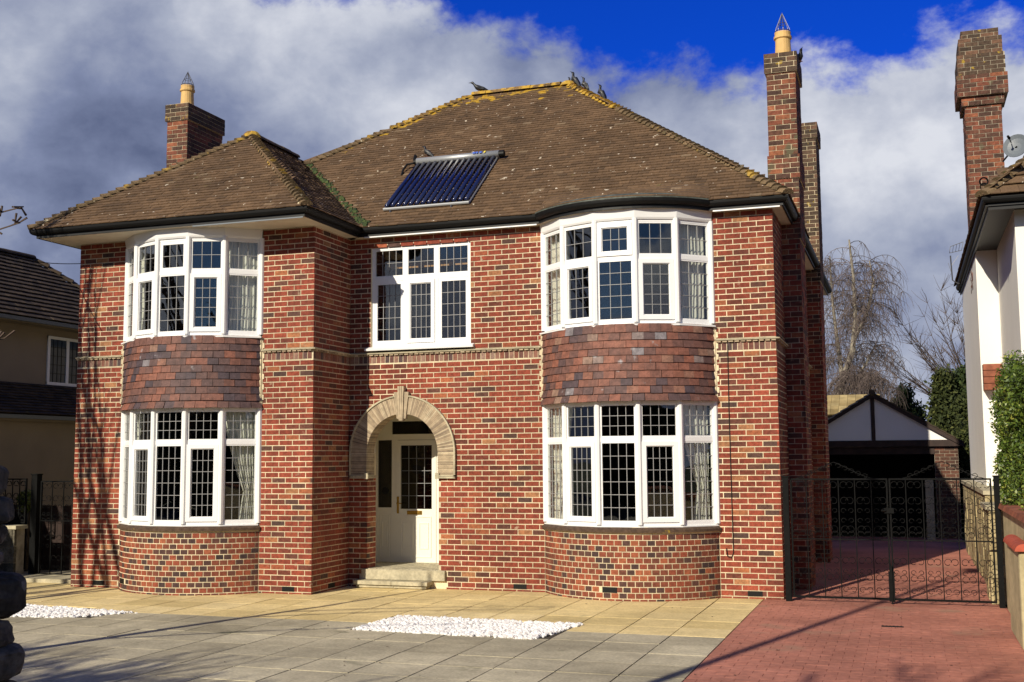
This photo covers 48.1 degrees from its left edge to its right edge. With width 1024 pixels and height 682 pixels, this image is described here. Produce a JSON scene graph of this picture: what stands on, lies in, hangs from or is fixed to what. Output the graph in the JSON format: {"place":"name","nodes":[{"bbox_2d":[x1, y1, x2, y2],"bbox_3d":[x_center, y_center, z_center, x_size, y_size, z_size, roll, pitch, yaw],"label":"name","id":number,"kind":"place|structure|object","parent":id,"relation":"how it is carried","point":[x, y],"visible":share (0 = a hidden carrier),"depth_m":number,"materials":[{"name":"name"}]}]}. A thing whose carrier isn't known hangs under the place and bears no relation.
{"place":"outdoors","nodes":[
{"label":"outdoors","id":0,"kind":"place"},
{"bbox_2d":[0,578,762,681],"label":"paving","id":1,"kind":"structure","parent":0,"point":[251,637],"depth_m":12.48,"materials":[{"name":"grey stone"}]},
{"bbox_2d":[0,465,26,681],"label":"rubble pillar","id":2,"kind":"structure","parent":1,"relation":"on","point":[13,589],"depth_m":5.25,"materials":[{"name":"grey stone"}]},
{"bbox_2d":[0,206,27,339],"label":"garden tree","id":3,"kind":"object","parent":1,"relation":"on","point":[15,223],"visible":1,"depth_m":9.09,"materials":[{"name":"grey plant"}]},
{"bbox_2d":[0,524,27,573],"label":"garden wall","id":4,"kind":"structure","parent":1,"relation":"on","point":[12,547],"depth_m":19.26,"materials":[{"name":"stone"}]},
{"bbox_2d":[3,478,27,530],"bbox_3d":[-8.739,2.827,19.783,0.921,0.907,0.034,-2,-6,19],"label":"iron railing","id":5,"kind":"object","parent":4,"relation":"on","point":[19,501],"visible":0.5,"depth_m":19.68,"materials":[{"name":"black metal"}]},
{"bbox_2d":[4,505,72,570],"bbox_3d":[-7.794,3.457,20.011,3.292,1.190,0.060,-2,-6,19],"label":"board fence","id":6,"kind":"object","parent":1,"relation":"on","point":[57,532],"visible":0.07,"depth_m":20.05,"materials":[{"name":"black metal"}]},
{"bbox_2d":[0,248,79,505],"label":"neighbour house","id":7,"kind":"structure","parent":1,"relation":"on","point":[39,309],"depth_m":22.62,"materials":[{"name":"paint"}]},
{"bbox_2d":[46,336,77,386],"bbox_3d":[-9.263,0.444,23.928,0.030,1.000,1.220,-2,-6,19],"label":"window","id":8,"kind":"structure","parent":7,"relation":"in","point":[61,363],"depth_m":23.76,"materials":[{"name":"white plastic"}]},
{"bbox_2d":[21,569,70,583],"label":"stone step","id":9,"kind":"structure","parent":1,"relation":"on","point":[45,578],"depth_m":18.77,"materials":[{"name":"beige stone"}]},
{"bbox_2d":[16,489,30,570],"bbox_3d":[-8.419,3.312,19.937,0.437,1.473,0.413,-2,-6,19],"label":"gate post","id":10,"kind":"object","parent":9,"relation":"on","point":[27,529],"visible":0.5,"depth_m":19.91,"materials":[{"name":"black metal"}]},
{"bbox_2d":[28,474,42,573],"bbox_3d":[-8.097,3.130,19.489,0.140,1.740,0.140,-2,-6,19],"label":"gate post","id":11,"kind":"object","parent":9,"relation":"on","point":[36,479],"visible":0.82,"depth_m":19.45,"materials":[{"name":"black metal"}]},
{"bbox_2d":[11,603,136,617],"bbox_3d":[-6.456,3.539,15.028,3.290,0.085,1.294,-2,-6,19],"label":"pebble bed","id":12,"kind":"object","parent":1,"relation":"on","point":[35,611],"visible":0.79,"depth_m":14.74,"materials":[{"name":"white gravel"}]},
{"bbox_2d":[352,615,582,639],"bbox_3d":[-0.514,3.314,13.277,2.472,0.084,1.320,-2,-6,19],"label":"pebble bed","id":13,"kind":"object","parent":1,"relation":"on","point":[483,627],"visible":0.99,"depth_m":13.19,"materials":[{"name":"white gravel"}]},
{"bbox_2d":[0,0,1023,420],"label":"sky","id":14,"kind":"structure","parent":0,"point":[86,86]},
{"bbox_2d":[683,536,1023,681],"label":"driveway","id":15,"kind":"structure","parent":0,"point":[762,642],"depth_m":12.75,"materials":[{"name":"red brick"}]},
{"bbox_2d":[781,476,791,600],"bbox_3d":[3.732,2.672,15.559,0.095,1.675,0.110,-2,-6,19],"label":"gate post","id":16,"kind":"object","parent":15,"relation":"on","point":[787,542],"visible":1,"depth_m":15.52,"materials":[{"name":"black metal"}]},
{"bbox_2d":[790,462,895,603],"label":"iron gate","id":17,"kind":"structure","parent":16,"relation":"attached to","point":[890,573],"depth_m":15.36,"materials":[{"name":"black metal"}]},
{"bbox_2d":[881,625,903,627],"bbox_3d":[4.336,3.253,13.078,0.240,0.009,0.080,-2,-6,19],"label":"drain grate","id":18,"kind":"object","parent":15,"relation":"on","point":[892,626],"visible":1,"depth_m":13.06,"materials":[{"name":"grey metal"}]},
{"bbox_2d":[828,389,964,538],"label":"garage","id":19,"kind":"structure","parent":15,"relation":"on","point":[872,434],"depth_m":27.58,"materials":[{"name":"paint"}]},
{"bbox_2d":[829,454,935,530],"bbox_3d":[9.518,3.922,29.721,2.650,1.960,0.060,-2,-6,19],"label":"garage door","id":20,"kind":"structure","parent":19,"relation":"in","point":[887,466],"depth_m":29.70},
{"bbox_2d":[925,480,935,539],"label":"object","id":21,"kind":"object","parent":15,"relation":"on","point":[929,492],"visible":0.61,"depth_m":26.50,"materials":[{"name":"wood"}]},
{"bbox_2d":[961,480,1001,583],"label":"garden wall","id":22,"kind":"structure","parent":15,"relation":"on","point":[982,492],"depth_m":19.68,"materials":[{"name":"yellow stone"}]},
{"bbox_2d":[980,502,1006,604],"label":"garden wall","id":23,"kind":"structure","parent":15,"relation":"on","point":[988,550],"depth_m":15.02,"materials":[{"name":"yellow stone"}]},
{"bbox_2d":[992,475,1005,607],"bbox_3d":[6.243,2.566,14.704,0.085,1.675,0.110,-2,-6,19],"label":"gate post","id":24,"kind":"object","parent":15,"relation":"on","point":[999,542],"visible":1,"depth_m":14.66,"materials":[{"name":"black metal"}]},
{"bbox_2d":[888,461,996,602],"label":"iron gate","id":25,"kind":"structure","parent":24,"relation":"attached to","point":[941,540],"depth_m":14.95,"materials":[{"name":"black metal"}]},
{"bbox_2d":[1003,534,1023,649],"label":"wall pier","id":26,"kind":"structure","parent":15,"relation":"on","point":[1015,547],"depth_m":11.79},
{"bbox_2d":[720,524,1007,608],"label":"ground","id":27,"kind":"structure","parent":0,"point":[884,534],"depth_m":29.20,"materials":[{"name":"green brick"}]},
{"bbox_2d":[27,14,832,601],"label":"brick house","id":28,"kind":"structure","parent":27,"relation":"on","point":[575,348],"depth_m":17.25,"materials":[{"name":"brick"}]},
{"bbox_2d":[0,252,79,263],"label":"overhead cable","id":29,"kind":"object","parent":28,"relation":"attached to","point":[38,261],"visible":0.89,"depth_m":17.86,"materials":[{"name":"black plastic"}]},
{"bbox_2d":[38,480,73,574],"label":"iron gate","id":30,"kind":"structure","parent":28,"relation":"attached to","point":[40,527],"depth_m":19.36,"materials":[{"name":"black metal"}]},
{"bbox_2d":[118,408,261,524],"bbox_3d":[-4.984,1.880,17.267,2.504,1.730,0.708,-2,-6,19],"label":"window","id":31,"kind":"structure","parent":28,"relation":"in","point":[242,426],"depth_m":17.05,"materials":[{"name":"white plastic"}]},
{"bbox_2d":[123,236,263,340],"bbox_3d":[-5.005,-0.786,17.537,2.504,1.490,0.706,-2,-6,19],"label":"window","id":32,"kind":"structure","parent":28,"relation":"in","point":[242,260],"depth_m":17.33,"materials":[{"name":"white plastic"}]},
{"bbox_2d":[382,440,435,562],"bbox_3d":[-1.693,2.621,18.717,0.975,1.998,0.133,-2,-6,19],"label":"front door","id":33,"kind":"structure","parent":28,"relation":"in","point":[415,459],"depth_m":18.69,"materials":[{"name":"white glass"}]},
{"bbox_2d":[364,241,473,351],"bbox_3d":[-1.371,-0.673,17.964,1.810,1.645,0.535,-2,-6,19],"label":"window","id":34,"kind":"structure","parent":28,"relation":"in","point":[437,278],"depth_m":17.82,"materials":[{"name":"white plastic"}]},
{"bbox_2d":[422,146,433,156],"bbox_3d":[-1.455,-3.280,19.955,0.275,0.257,0.093,-2,-6,19],"label":"crow","id":35,"kind":"object","parent":28,"relation":"on","point":[427,152],"visible":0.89,"depth_m":19.93,"materials":[{"name":"grey"}]},
{"bbox_2d":[383,150,504,211],"bbox_3d":[-1.179,-2.643,18.754,1.797,1.302,1.444,-2,-6,19],"label":"solar collector","id":36,"kind":"object","parent":28,"relation":"on","point":[402,192],"visible":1,"depth_m":18.66,"materials":[{"name":"blue glass"}]},
{"bbox_2d":[470,82,487,90],"bbox_3d":[-0.640,-4.943,22.331,0.413,0.218,0.110,0,-6,-5],"label":"crow","id":37,"kind":"object","parent":28,"relation":"on","point":[479,88],"visible":1,"depth_m":22.29,"materials":[{"name":"grey"}]},
{"bbox_2d":[570,71,580,85],"bbox_3d":[1.192,-4.887,21.480,0.237,0.377,0.110,-4,-7,29],"label":"crow","id":38,"kind":"object","parent":28,"relation":"on","point":[574,79],"visible":0.98,"depth_m":21.44,"materials":[{"name":"grey"}]},
{"bbox_2d":[581,76,588,89],"bbox_3d":[1.355,-4.706,21.129,0.165,0.360,0.105,-2,-6,19],"label":"crow","id":39,"kind":"object","parent":28,"relation":"on","point":[584,84],"visible":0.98,"depth_m":21.10,"materials":[{"name":"grey"}]},
{"bbox_2d":[597,84,606,98],"bbox_3d":[1.615,-4.443,20.569,0.176,0.382,0.104,-4,-7,28],"label":"crow","id":40,"kind":"object","parent":28,"relation":"on","point":[601,92],"visible":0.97,"depth_m":20.53,"materials":[{"name":"grey"}]},
{"bbox_2d":[540,217,714,331],"bbox_3d":[1.567,-0.943,16.489,2.584,1.490,0.791,-2,-6,19],"label":"window","id":41,"kind":"structure","parent":28,"relation":"in","point":[686,260],"depth_m":16.28,"materials":[{"name":"white plastic"}]},
{"bbox_2d":[542,400,720,525],"bbox_3d":[1.588,1.723,16.219,2.584,1.730,0.793,-2,-6,19],"label":"window","id":42,"kind":"structure","parent":28,"relation":"in","point":[691,425],"depth_m":16.02,"materials":[{"name":"white plastic"}]},
{"bbox_2d":[798,47,802,62],"bbox_3d":[4.536,-4.470,18.115,0.092,0.269,0.264,0,-6,-7],"label":"crow","id":43,"kind":"object","parent":28,"relation":"on","point":[800,55],"visible":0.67,"depth_m":18.05,"materials":[{"name":"grey"}]},
{"bbox_2d":[827,394,879,417],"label":"house","id":44,"kind":"structure","parent":27,"relation":"on","point":[836,404],"depth_m":35.67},
{"bbox_2d":[891,382,922,446],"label":"conifer tree","id":45,"kind":"object","parent":27,"relation":"on","point":[909,402],"visible":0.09,"depth_m":43.30,"materials":[{"name":"green plant"}]},
{"bbox_2d":[861,273,965,401],"bbox_3d":[15.985,1.450,38.852,7.353,8.623,5.995,-4,-7,34],"label":"bare tree","id":46,"kind":"object","parent":27,"relation":"on","point":[934,364],"visible":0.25,"depth_m":39.41,"materials":[{"name":"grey plant"}]},
{"bbox_2d":[914,398,928,419],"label":"conifer tree","id":47,"kind":"object","parent":27,"relation":"on","point":[923,409],"visible":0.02,"depth_m":43.63,"materials":[{"name":"green plant"}]},
{"bbox_2d":[923,364,964,434],"bbox_3d":[14.098,3.260,37.325,1.782,5.039,1.680,-2,-6,19],"label":"conifer tree","id":48,"kind":"object","parent":27,"relation":"on","point":[943,388],"visible":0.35,"depth_m":37.23,"materials":[{"name":"green plant"}]},
{"bbox_2d":[944,382,967,437],"bbox_3d":[12.959,3.198,32.364,1.890,4.140,1.720,-2,-6,19],"label":"shrub","id":49,"kind":"object","parent":27,"relation":"on","point":[961,406],"visible":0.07,"depth_m":32.46,"materials":[{"name":"green plant"}]},
{"bbox_2d":[946,358,966,424],"bbox_3d":[14.883,3.220,37.621,2.074,5.338,1.969,0,-6,-6],"label":"conifer tree","id":50,"kind":"object","parent":27,"relation":"on","point":[960,372],"visible":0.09,"depth_m":37.65,"materials":[{"name":"green plant"}]},
{"bbox_2d":[953,417,970,535],"bbox_3d":[11.694,3.385,28.573,1.730,3.062,1.674,-2,-6,19],"label":"laurel bush","id":51,"kind":"object","parent":27,"relation":"on","point":[962,432],"visible":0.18,"depth_m":28.45,"materials":[{"name":"green plant"}]},
{"bbox_2d":[954,27,1023,485],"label":"white house","id":52,"kind":"structure","parent":27,"relation":"on","point":[990,279],"depth_m":19.69,"materials":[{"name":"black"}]},
{"bbox_2d":[948,242,962,283],"bbox_3d":[9.219,-1.626,23.807,0.326,0.913,0.306,-2,-6,19],"label":"television aerial","id":53,"kind":"object","parent":52,"relation":"attached to","point":[951,264],"visible":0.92,"depth_m":23.77,"materials":[{"name":"metal"}]},
{"bbox_2d":[1002,134,1023,161],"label":"satellite dish","id":54,"kind":"object","parent":52,"relation":"attached to","point":[1013,145],"visible":1,"depth_m":17.46,"materials":[{"name":"grey metal"}]},
{"bbox_2d":[988,350,1023,510],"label":"hedge","id":55,"kind":"object","parent":27,"relation":"on","point":[1008,408],"visible":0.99,"depth_m":14.42,"materials":[{"name":"green plant"}]},
{"bbox_2d":[998,503,1023,613],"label":"boundary wall","id":56,"kind":"structure","parent":27,"relation":"on","point":[1013,519],"depth_m":13.57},
{"bbox_2d":[823,239,913,409],"bbox_3d":[11.661,0.426,38.696,4.890,7.767,3.620,-11,-12,61],"label":"birch tree","id":57,"kind":"object","parent":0,"point":[847,380],"visible":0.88,"depth_m":38.42,"materials":[{"name":"brown plant"}]}
]}

